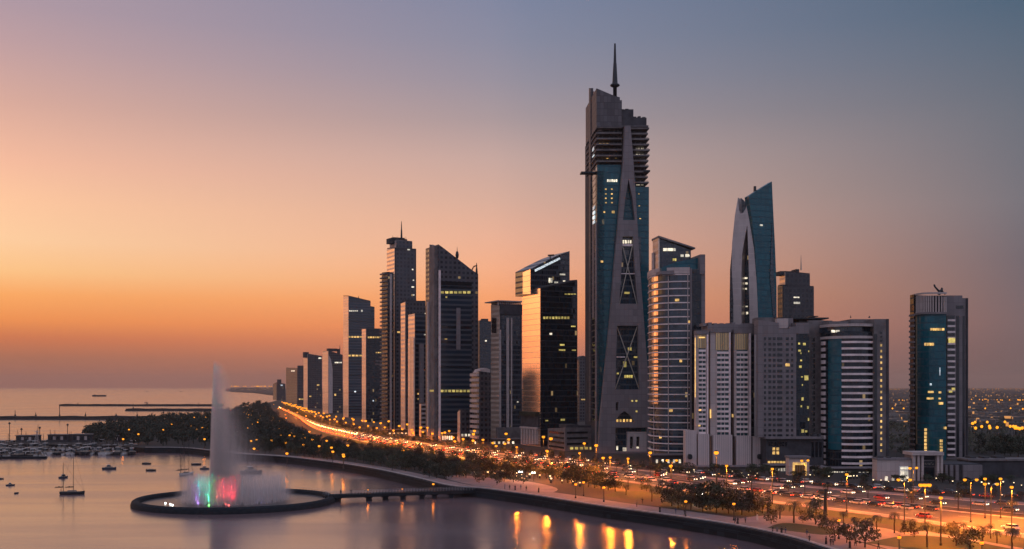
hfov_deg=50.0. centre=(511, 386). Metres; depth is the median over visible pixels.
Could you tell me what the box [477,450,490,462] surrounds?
broadleaf tree
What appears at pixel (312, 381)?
office tower
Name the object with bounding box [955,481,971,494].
broadleaf tree
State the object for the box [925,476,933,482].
shrub
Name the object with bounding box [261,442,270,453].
broadleaf tree
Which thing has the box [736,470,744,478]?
broadleaf tree
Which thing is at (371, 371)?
office tower
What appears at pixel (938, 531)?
date palm
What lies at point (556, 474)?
broadleaf tree
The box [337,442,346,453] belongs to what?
broadleaf tree
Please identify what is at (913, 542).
lawn
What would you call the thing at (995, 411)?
town
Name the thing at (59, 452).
moored cruiser
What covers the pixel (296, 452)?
broadleaf tree
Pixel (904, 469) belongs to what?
window frame
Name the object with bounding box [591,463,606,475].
broadleaf tree
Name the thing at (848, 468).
shop row
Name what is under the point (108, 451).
moored yacht
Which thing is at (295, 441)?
broadleaf tree
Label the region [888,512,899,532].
date palm
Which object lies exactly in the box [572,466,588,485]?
broadleaf tree
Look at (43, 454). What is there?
moored sailboat
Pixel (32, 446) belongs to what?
moored yacht
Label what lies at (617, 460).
broadleaf tree
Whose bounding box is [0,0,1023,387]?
sky
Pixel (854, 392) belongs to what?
white banded tower
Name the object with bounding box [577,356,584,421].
office tower
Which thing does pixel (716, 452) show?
street lamp
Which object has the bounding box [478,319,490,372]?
office tower
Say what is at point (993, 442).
broadleaf tree
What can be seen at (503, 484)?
plaza
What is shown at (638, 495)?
lawn
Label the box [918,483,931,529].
street lamp
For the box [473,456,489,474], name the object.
broadleaf tree
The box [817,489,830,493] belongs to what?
car
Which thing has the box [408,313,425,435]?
silver tower
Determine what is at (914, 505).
car
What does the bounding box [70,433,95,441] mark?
quay shed
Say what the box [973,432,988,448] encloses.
broadleaf tree
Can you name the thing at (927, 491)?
car
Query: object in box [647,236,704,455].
round front tower
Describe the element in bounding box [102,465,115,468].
motor launch
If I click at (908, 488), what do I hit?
broadleaf tree
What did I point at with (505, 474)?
broadleaf tree
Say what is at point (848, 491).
car
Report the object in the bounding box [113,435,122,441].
quay shed
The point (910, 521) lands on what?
date palm
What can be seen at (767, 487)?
road marking
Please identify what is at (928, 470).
doorway
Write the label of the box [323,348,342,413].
office tower
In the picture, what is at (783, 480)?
car
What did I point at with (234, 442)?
broadleaf tree
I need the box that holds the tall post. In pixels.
[822,489,828,519]
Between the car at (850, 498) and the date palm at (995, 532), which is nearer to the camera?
the date palm at (995, 532)
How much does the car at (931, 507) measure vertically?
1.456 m
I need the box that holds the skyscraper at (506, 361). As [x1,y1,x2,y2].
[485,300,521,437]
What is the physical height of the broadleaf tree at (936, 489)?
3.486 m
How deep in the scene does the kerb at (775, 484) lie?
411.26 m
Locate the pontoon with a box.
[0,453,46,458]
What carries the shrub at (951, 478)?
on the ground at (591, 491)
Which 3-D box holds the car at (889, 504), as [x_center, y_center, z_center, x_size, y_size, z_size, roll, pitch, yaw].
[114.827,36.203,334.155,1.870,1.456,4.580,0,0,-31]
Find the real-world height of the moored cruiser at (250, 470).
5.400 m
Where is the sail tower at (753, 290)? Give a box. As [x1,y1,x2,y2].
[730,182,776,435]
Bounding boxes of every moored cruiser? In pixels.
[10,449,26,456]
[53,449,64,454]
[74,443,82,450]
[78,447,84,454]
[83,443,92,454]
[95,447,101,454]
[113,443,122,454]
[128,448,135,454]
[240,466,261,473]
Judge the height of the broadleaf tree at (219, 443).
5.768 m
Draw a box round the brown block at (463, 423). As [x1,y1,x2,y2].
[457,409,470,442]
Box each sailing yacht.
[58,450,84,494]
[177,439,193,474]
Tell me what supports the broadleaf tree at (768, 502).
on the ground at (591, 491)
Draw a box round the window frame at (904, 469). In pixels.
[899,466,907,479]
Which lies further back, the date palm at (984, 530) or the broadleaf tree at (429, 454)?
the broadleaf tree at (429, 454)
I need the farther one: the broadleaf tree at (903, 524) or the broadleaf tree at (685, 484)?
the broadleaf tree at (685, 484)
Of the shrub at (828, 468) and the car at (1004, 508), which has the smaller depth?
the car at (1004, 508)
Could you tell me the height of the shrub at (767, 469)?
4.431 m
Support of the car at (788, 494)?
on the road at (957, 517)
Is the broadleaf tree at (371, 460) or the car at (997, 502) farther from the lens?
the broadleaf tree at (371, 460)
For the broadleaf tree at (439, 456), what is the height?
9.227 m
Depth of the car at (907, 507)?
327.98 m
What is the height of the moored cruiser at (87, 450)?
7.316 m
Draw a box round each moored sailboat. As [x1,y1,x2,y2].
[41,433,46,455]
[90,432,95,454]
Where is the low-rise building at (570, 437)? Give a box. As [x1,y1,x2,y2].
[548,424,590,450]
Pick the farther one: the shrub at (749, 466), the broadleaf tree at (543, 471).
the shrub at (749, 466)
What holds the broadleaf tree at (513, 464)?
on the ground at (591, 491)
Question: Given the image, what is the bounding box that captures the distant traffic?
[279,407,356,437]
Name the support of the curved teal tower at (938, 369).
on the ground at (591, 491)
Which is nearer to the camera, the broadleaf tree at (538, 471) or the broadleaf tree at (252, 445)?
the broadleaf tree at (538, 471)
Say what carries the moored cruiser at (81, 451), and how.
on the sea
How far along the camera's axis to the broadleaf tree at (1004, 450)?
576.07 m
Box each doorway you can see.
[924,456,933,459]
[924,467,933,478]
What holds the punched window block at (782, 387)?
on the ground at (591, 491)
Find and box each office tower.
[273,379,284,399]
[286,366,303,403]
[303,352,321,408]
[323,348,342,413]
[362,328,381,421]
[401,300,425,428]
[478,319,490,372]
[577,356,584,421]
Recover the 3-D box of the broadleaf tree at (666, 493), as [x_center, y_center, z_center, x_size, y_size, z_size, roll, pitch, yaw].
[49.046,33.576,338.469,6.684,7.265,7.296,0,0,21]
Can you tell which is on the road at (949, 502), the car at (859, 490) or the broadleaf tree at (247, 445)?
the car at (859, 490)
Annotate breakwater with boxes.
[0,404,147,419]
[60,403,223,405]
[125,407,219,410]
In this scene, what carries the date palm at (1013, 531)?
on the lawn at (913, 542)
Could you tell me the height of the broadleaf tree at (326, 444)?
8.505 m
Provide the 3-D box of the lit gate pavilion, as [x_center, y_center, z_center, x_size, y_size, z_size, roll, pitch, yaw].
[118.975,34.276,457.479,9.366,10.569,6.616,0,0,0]
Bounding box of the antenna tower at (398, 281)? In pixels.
[380,221,415,431]
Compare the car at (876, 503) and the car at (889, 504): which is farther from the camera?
the car at (876, 503)
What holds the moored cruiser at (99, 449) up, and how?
on the sea
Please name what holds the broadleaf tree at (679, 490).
on the lawn at (746, 513)
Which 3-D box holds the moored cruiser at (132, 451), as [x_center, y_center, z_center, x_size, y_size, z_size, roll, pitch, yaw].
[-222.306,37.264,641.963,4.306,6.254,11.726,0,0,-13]
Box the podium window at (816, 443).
[815,442,817,456]
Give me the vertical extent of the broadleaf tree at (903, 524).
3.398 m
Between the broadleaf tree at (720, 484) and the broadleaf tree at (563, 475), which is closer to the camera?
the broadleaf tree at (720, 484)
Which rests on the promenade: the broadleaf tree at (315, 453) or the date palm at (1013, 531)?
the broadleaf tree at (315, 453)
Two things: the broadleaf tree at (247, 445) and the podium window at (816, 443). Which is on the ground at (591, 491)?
the broadleaf tree at (247, 445)
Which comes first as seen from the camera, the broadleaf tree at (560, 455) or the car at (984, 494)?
the car at (984, 494)
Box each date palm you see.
[622,484,629,494]
[746,477,755,488]
[773,505,785,518]
[785,501,802,522]
[823,483,832,495]
[839,511,847,523]
[871,515,881,531]
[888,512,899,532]
[905,491,916,502]
[905,518,916,532]
[920,521,933,546]
[934,526,945,532]
[954,494,962,509]
[974,525,991,545]
[992,530,1002,542]
[1003,528,1021,548]
[1005,500,1018,515]
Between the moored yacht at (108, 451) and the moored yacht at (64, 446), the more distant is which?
the moored yacht at (64, 446)
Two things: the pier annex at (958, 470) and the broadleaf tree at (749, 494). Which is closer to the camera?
the broadleaf tree at (749, 494)
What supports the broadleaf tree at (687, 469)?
on the ground at (591, 491)
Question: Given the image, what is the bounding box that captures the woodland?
[82,400,321,445]
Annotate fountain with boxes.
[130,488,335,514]
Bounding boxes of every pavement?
[298,417,1023,537]
[360,433,1023,503]
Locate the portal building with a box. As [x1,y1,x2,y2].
[903,451,943,480]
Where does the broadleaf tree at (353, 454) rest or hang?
on the ground at (591, 491)
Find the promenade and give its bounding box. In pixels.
[225,451,882,548]
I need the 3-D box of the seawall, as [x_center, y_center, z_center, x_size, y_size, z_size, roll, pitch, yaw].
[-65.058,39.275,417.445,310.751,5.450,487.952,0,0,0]
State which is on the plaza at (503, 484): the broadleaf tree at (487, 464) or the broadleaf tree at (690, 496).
the broadleaf tree at (487, 464)
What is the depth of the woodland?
818.19 m
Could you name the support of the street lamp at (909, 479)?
on the verge
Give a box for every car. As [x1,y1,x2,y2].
[734,480,744,483]
[738,486,749,490]
[750,487,762,491]
[758,477,768,480]
[763,490,775,494]
[770,485,782,489]
[778,478,789,481]
[780,492,793,496]
[782,484,794,488]
[792,483,802,487]
[792,491,802,495]
[801,494,814,498]
[816,496,829,500]
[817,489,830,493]
[832,497,845,502]
[841,489,854,493]
[845,497,855,500]
[847,483,859,487]
[850,499,864,504]
[851,488,864,492]
[861,498,870,502]
[866,501,881,505]
[873,484,884,488]
[874,494,888,499]
[882,502,896,507]
[895,487,907,491]
[897,504,912,509]
[907,495,921,499]
[907,503,919,508]
[915,512,931,517]
[916,493,927,498]
[918,489,929,493]
[922,505,938,510]
[930,500,945,504]
[942,489,956,493]
[972,501,988,505]
[979,493,994,497]
[995,500,1006,504]
[1001,506,1018,511]
[1001,523,1020,529]
[1002,492,1015,496]
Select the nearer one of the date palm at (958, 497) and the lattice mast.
the date palm at (958, 497)
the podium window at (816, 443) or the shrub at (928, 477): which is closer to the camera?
the shrub at (928, 477)
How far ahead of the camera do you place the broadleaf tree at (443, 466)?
436.37 m
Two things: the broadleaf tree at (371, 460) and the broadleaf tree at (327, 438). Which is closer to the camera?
the broadleaf tree at (371, 460)
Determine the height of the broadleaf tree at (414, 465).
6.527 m
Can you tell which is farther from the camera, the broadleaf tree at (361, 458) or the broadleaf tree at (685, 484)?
the broadleaf tree at (361, 458)
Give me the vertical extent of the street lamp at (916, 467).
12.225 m
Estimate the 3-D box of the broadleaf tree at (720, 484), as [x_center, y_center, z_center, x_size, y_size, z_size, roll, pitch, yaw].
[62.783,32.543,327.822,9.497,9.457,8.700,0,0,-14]
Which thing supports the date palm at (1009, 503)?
on the median
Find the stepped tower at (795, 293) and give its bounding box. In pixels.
[776,263,813,316]
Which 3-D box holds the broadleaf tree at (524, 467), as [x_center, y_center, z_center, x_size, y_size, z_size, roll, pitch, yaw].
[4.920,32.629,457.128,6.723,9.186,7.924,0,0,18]
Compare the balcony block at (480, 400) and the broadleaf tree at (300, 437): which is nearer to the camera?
the broadleaf tree at (300, 437)
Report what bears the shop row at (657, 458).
on the ground at (591, 491)
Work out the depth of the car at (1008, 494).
365.49 m
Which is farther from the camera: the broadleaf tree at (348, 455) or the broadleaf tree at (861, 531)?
the broadleaf tree at (348, 455)
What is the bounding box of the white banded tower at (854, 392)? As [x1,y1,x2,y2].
[819,316,888,466]
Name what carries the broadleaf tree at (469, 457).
on the ground at (591, 491)
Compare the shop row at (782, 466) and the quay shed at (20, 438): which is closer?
the shop row at (782, 466)
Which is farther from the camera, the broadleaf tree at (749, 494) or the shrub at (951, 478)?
the shrub at (951, 478)
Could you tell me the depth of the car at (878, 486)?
396.96 m
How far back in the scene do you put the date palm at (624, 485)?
372.87 m
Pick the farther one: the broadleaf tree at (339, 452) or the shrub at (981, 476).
the broadleaf tree at (339, 452)
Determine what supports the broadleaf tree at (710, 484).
on the lawn at (746, 513)
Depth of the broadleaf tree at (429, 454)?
477.37 m
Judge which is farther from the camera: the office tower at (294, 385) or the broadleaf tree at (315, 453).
the office tower at (294, 385)
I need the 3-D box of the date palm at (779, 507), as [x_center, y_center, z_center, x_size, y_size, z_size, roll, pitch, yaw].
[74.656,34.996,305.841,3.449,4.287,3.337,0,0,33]
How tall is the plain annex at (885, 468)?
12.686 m
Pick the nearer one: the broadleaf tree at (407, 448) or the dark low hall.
the dark low hall
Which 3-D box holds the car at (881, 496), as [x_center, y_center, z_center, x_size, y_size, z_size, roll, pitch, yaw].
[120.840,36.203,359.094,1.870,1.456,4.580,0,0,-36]
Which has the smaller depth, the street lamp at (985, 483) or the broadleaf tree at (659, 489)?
the street lamp at (985, 483)
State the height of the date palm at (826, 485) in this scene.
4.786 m
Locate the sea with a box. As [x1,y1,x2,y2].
[0,388,775,548]
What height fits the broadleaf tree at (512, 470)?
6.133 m
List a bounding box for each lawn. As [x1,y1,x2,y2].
[604,491,660,499]
[660,499,766,516]
[768,523,835,534]
[866,535,1010,548]
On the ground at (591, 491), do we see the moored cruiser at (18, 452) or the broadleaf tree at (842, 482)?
the broadleaf tree at (842, 482)
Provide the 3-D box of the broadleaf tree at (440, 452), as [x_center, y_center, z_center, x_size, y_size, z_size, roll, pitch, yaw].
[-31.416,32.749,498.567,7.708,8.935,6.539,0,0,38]
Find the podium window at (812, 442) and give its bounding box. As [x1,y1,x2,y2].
[812,442,813,456]
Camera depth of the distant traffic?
946.39 m
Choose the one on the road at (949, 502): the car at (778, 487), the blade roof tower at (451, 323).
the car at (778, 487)
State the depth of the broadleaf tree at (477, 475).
418.58 m
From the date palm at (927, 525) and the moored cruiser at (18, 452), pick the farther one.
the moored cruiser at (18, 452)
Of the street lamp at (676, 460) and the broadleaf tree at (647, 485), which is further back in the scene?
the broadleaf tree at (647, 485)
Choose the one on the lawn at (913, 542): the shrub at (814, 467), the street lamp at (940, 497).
the street lamp at (940, 497)
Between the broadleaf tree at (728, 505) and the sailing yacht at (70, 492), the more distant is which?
the sailing yacht at (70, 492)
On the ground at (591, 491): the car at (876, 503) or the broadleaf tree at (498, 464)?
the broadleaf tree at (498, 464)
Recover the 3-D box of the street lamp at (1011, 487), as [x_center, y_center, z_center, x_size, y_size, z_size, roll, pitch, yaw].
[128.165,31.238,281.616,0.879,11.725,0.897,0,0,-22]
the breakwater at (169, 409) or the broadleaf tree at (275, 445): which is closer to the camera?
the broadleaf tree at (275, 445)
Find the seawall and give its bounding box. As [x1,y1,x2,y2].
[144,447,836,548]
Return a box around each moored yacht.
[26,440,34,449]
[33,448,41,455]
[47,448,56,454]
[60,444,69,450]
[66,449,72,454]
[101,444,113,455]
[120,449,128,454]
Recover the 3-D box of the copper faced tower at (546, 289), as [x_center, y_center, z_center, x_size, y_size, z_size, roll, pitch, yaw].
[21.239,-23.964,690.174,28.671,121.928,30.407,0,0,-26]
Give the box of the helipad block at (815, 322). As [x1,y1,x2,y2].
[774,316,828,434]
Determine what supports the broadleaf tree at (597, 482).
on the ground at (591, 491)
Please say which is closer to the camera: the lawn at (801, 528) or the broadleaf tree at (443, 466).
the lawn at (801, 528)
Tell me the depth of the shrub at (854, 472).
445.90 m
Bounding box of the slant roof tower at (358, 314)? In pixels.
[343,296,374,416]
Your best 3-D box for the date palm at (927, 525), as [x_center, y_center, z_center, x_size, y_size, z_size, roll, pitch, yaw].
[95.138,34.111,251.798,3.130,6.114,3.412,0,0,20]
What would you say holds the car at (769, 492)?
on the road at (957, 517)
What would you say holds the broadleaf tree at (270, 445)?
on the ground at (591, 491)
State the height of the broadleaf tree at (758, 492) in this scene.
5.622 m
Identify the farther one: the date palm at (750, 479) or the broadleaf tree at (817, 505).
the date palm at (750, 479)
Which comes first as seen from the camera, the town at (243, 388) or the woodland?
the woodland
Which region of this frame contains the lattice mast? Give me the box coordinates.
[33,431,40,443]
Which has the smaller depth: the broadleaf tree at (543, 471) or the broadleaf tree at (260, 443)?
the broadleaf tree at (543, 471)
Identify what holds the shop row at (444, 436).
on the ground at (591, 491)
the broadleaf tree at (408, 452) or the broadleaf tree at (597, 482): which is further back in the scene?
the broadleaf tree at (408, 452)
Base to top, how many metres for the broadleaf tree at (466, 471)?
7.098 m
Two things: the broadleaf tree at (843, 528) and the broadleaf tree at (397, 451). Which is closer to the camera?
the broadleaf tree at (843, 528)
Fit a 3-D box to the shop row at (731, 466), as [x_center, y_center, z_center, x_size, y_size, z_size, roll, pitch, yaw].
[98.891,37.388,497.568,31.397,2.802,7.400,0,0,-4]
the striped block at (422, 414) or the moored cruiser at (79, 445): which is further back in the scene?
the striped block at (422, 414)
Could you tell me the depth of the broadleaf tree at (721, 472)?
443.26 m
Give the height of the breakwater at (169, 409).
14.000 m
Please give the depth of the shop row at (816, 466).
478.06 m
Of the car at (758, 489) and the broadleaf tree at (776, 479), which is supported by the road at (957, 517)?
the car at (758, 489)
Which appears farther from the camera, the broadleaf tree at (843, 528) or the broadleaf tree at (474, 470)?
the broadleaf tree at (474, 470)
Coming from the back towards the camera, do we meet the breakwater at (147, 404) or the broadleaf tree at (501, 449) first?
the breakwater at (147, 404)
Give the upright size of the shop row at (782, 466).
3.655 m
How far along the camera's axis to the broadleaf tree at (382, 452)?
518.45 m
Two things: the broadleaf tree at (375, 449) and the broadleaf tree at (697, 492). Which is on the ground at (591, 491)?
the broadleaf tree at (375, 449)
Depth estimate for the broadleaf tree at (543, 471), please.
447.57 m
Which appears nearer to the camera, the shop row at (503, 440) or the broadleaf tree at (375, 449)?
the broadleaf tree at (375, 449)
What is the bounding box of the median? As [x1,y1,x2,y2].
[360,436,1023,517]
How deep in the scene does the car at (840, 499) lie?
348.84 m
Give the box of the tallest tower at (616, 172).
[580,43,649,453]
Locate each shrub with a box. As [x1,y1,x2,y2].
[674,465,685,472]
[708,463,720,472]
[747,463,756,468]
[750,467,759,474]
[757,464,769,472]
[764,466,771,475]
[768,467,779,475]
[809,465,820,473]
[822,467,833,474]
[851,470,858,476]
[862,468,871,475]
[891,474,900,480]
[898,475,906,481]
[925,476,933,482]
[935,473,946,482]
[945,476,954,482]
[979,475,989,482]
[986,474,999,484]
[1006,475,1016,482]
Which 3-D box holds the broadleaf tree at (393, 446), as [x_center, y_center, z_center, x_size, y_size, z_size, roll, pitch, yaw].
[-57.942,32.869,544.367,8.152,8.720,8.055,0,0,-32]
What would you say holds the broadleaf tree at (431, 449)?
on the ground at (591, 491)
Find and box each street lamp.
[545,449,547,477]
[666,459,677,493]
[714,450,718,484]
[771,467,773,503]
[845,473,847,511]
[897,478,911,521]
[908,466,917,502]
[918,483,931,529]
[939,496,942,545]
[963,478,977,521]
[983,477,986,517]
[983,482,998,528]
[999,477,1001,517]
[1010,485,1013,527]
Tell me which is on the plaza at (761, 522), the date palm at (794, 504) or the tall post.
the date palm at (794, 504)
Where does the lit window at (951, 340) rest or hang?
in the curved teal tower at (938, 369)
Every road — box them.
[306,423,1023,532]
[329,428,1023,513]
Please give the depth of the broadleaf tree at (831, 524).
261.90 m
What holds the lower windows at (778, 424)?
in the punched window block at (782, 387)
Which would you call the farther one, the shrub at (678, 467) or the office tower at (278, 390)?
the office tower at (278, 390)
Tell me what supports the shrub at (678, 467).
on the ground at (591, 491)
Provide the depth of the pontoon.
604.83 m
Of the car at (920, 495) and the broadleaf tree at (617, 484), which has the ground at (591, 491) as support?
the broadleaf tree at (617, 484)
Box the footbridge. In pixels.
[323,486,492,501]
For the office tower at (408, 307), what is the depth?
861.98 m
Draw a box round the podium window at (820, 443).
[819,442,821,456]
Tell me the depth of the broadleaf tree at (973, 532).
247.64 m
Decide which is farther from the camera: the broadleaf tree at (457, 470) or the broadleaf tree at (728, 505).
the broadleaf tree at (457, 470)
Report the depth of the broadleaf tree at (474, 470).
436.46 m
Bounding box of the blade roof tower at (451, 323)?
[426,244,477,440]
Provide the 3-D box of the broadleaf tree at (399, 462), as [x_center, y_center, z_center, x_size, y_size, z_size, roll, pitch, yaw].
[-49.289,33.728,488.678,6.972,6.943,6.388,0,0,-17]
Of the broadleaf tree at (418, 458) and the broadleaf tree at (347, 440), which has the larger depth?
the broadleaf tree at (347, 440)
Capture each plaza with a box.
[445,475,557,492]
[739,516,900,542]
[866,531,1023,548]
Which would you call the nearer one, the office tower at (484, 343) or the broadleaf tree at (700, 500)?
the broadleaf tree at (700, 500)
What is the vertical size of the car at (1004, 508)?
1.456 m
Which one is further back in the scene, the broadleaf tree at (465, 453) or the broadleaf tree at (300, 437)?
the broadleaf tree at (300, 437)
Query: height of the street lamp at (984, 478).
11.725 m
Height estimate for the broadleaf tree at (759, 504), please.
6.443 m
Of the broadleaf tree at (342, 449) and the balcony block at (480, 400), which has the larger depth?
the balcony block at (480, 400)
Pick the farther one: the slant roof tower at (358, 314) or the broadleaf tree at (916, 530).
the slant roof tower at (358, 314)
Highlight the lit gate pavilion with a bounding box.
[785,455,810,475]
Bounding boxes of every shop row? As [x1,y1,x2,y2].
[387,429,407,433]
[441,433,456,440]
[472,438,520,443]
[649,453,682,462]
[694,465,760,467]
[768,463,785,470]
[809,465,827,470]
[819,466,871,472]
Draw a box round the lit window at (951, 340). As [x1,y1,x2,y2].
[948,338,954,342]
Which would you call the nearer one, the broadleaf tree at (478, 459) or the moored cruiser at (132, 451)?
the broadleaf tree at (478, 459)
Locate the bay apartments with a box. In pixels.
[683,322,761,464]
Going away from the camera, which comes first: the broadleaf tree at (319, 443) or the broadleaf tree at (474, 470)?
the broadleaf tree at (474, 470)
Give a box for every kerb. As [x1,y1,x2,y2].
[293,414,1022,533]
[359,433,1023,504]
[386,440,1020,513]
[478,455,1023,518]
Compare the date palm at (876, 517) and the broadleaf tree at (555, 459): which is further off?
the broadleaf tree at (555, 459)
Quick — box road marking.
[372,437,1006,521]
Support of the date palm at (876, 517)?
on the plaza at (761, 522)
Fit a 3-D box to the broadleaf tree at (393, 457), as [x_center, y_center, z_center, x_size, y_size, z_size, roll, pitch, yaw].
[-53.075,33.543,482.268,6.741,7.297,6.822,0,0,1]
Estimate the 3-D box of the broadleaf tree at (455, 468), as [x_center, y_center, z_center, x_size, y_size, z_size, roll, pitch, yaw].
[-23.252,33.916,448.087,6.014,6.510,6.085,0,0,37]
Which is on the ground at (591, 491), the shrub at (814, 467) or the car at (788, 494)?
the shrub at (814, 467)
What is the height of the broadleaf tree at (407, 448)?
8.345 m
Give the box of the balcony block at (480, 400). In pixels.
[470,368,490,443]
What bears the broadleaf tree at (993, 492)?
on the ground at (591, 491)
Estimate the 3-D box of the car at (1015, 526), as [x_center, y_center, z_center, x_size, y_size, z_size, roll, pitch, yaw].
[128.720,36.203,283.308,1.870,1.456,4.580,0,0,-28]
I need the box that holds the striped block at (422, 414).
[419,403,425,436]
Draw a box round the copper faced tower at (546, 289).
[515,251,576,446]
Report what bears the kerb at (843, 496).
on the ground at (591, 491)
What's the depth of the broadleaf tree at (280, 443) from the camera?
634.15 m
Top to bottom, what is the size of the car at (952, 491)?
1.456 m
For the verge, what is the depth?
301.92 m
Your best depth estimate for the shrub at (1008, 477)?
420.68 m
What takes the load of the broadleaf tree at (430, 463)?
on the promenade
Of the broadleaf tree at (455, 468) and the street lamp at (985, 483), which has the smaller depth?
the street lamp at (985, 483)
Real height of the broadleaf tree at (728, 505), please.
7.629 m
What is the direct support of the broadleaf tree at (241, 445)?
on the ground at (591, 491)
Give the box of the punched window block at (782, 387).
[752,317,823,464]
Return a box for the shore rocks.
[9,391,270,451]
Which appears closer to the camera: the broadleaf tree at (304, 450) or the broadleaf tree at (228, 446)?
the broadleaf tree at (304, 450)
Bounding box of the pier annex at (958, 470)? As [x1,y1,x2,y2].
[943,461,981,480]
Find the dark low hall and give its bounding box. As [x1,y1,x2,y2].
[956,455,1023,477]
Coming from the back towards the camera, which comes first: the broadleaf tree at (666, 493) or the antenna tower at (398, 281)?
the antenna tower at (398, 281)
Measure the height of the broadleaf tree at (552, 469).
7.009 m
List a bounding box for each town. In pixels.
[230,387,272,389]
[889,387,1023,453]
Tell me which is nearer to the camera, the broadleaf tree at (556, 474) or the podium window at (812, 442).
the broadleaf tree at (556, 474)
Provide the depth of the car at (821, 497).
354.50 m
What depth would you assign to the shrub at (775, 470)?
446.70 m
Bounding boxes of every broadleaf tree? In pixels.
[216,438,224,446]
[224,440,235,450]
[229,439,237,450]
[235,437,245,449]
[243,438,251,451]
[250,438,260,452]
[254,439,263,450]
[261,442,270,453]
[265,440,274,452]
[266,437,278,449]
[276,436,287,449]
[280,439,293,450]
[285,442,295,454]
[292,435,298,445]
[293,446,300,455]
[297,435,306,443]
[298,443,310,456]
[305,440,317,453]
[307,435,318,446]
[308,446,318,457]
[316,441,321,450]
[318,442,334,455]
[321,436,334,447]
[322,447,332,457]
[336,445,348,457]
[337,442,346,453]
[343,439,351,447]
[345,449,352,459]
[347,440,355,451]
[350,444,360,458]
[351,443,365,455]
[356,450,367,462]
[365,448,376,461]
[365,450,378,463]
[372,445,381,457]
[377,453,387,464]
[379,449,388,461]
[384,454,398,469]
[385,442,393,458]
[389,444,402,458]
[389,448,400,460]
[396,454,406,468]
[398,450,413,463]
[400,456,413,470]
[402,447,415,457]
[408,456,419,469]
[412,447,421,460]
[412,452,426,463]
[418,459,426,470]
[419,453,435,466]
[421,445,436,460]
[422,459,436,476]
[427,462,441,477]
[429,457,440,474]
[436,449,449,462]
[436,453,448,470]
[437,461,454,478]
[451,460,466,476]
[451,462,458,476]
[453,457,463,469]
[457,461,471,475]
[461,451,473,462]
[463,456,475,468]
[468,463,481,478]
[471,451,482,469]
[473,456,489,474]
[473,471,484,481]
[475,442,483,449]
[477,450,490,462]
[478,461,492,477]
[488,456,503,469]
[488,465,502,479]
[491,473,502,482]
[497,464,510,478]
[499,444,506,452]
[499,456,514,471]
[501,452,513,469]
[507,467,518,481]
[509,457,521,470]
[515,470,529,483]
[517,455,531,473]
[532,465,542,477]
[538,461,552,476]
[548,462,559,478]
[551,458,563,472]
[552,462,567,480]
[557,452,564,459]
[558,462,574,482]
[565,462,581,482]
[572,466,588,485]
[577,461,591,474]
[579,464,594,486]
[583,466,604,487]
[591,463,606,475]
[592,471,607,489]
[600,473,615,489]
[607,472,623,491]
[615,458,621,464]
[626,456,634,465]
[640,478,651,490]
[654,479,667,496]
[660,483,680,505]
[665,483,686,508]
[673,482,692,500]
[680,483,701,509]
[683,462,694,472]
[689,483,703,506]
[693,484,712,511]
[695,480,723,509]
[701,467,710,475]
[701,485,729,512]
[709,479,736,509]
[718,465,725,477]
[718,489,741,513]
[726,488,745,511]
[729,491,754,514]
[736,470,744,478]
[739,488,755,510]
[747,494,764,514]
[753,490,762,506]
[760,495,771,509]
[764,508,778,523]
[773,475,780,481]
[791,473,800,482]
[798,511,808,520]
[802,498,827,523]
[817,519,825,527]
[822,518,845,540]
[837,523,856,542]
[838,477,848,485]
[850,517,881,547]
[859,477,870,487]
[882,482,891,490]
[900,521,909,533]
[906,483,912,491]
[909,522,920,536]
[931,485,940,494]
[942,521,968,545]
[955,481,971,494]
[957,526,983,548]
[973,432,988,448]
[984,436,1001,454]
[985,435,1001,452]
[989,486,998,498]
[996,441,1011,455]
[1002,437,1019,455]
[1007,436,1023,456]
[1014,491,1023,500]
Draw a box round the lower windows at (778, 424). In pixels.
[764,423,792,435]
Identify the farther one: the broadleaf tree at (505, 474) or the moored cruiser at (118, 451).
the moored cruiser at (118, 451)
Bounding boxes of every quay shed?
[15,435,40,441]
[47,434,71,441]
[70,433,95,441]
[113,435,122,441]
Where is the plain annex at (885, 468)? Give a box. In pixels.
[872,456,911,480]
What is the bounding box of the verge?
[286,411,1023,547]
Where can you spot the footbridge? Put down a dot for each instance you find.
(401, 494)
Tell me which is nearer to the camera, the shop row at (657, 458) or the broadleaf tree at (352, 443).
the shop row at (657, 458)
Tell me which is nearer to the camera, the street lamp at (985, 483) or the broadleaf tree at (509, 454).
the street lamp at (985, 483)
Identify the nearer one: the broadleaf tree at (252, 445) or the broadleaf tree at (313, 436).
the broadleaf tree at (252, 445)
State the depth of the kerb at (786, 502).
323.95 m
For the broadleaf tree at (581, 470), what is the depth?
436.53 m
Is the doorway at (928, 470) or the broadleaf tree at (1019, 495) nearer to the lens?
the broadleaf tree at (1019, 495)
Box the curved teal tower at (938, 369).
[909,284,967,459]
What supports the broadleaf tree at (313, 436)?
on the ground at (591, 491)
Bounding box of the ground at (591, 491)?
[0,388,1023,548]
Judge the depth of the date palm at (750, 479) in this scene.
392.16 m
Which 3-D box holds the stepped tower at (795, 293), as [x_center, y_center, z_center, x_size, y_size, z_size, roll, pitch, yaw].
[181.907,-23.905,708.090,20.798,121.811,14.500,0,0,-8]
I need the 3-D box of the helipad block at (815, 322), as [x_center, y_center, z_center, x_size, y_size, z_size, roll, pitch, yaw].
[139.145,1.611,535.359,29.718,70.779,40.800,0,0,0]

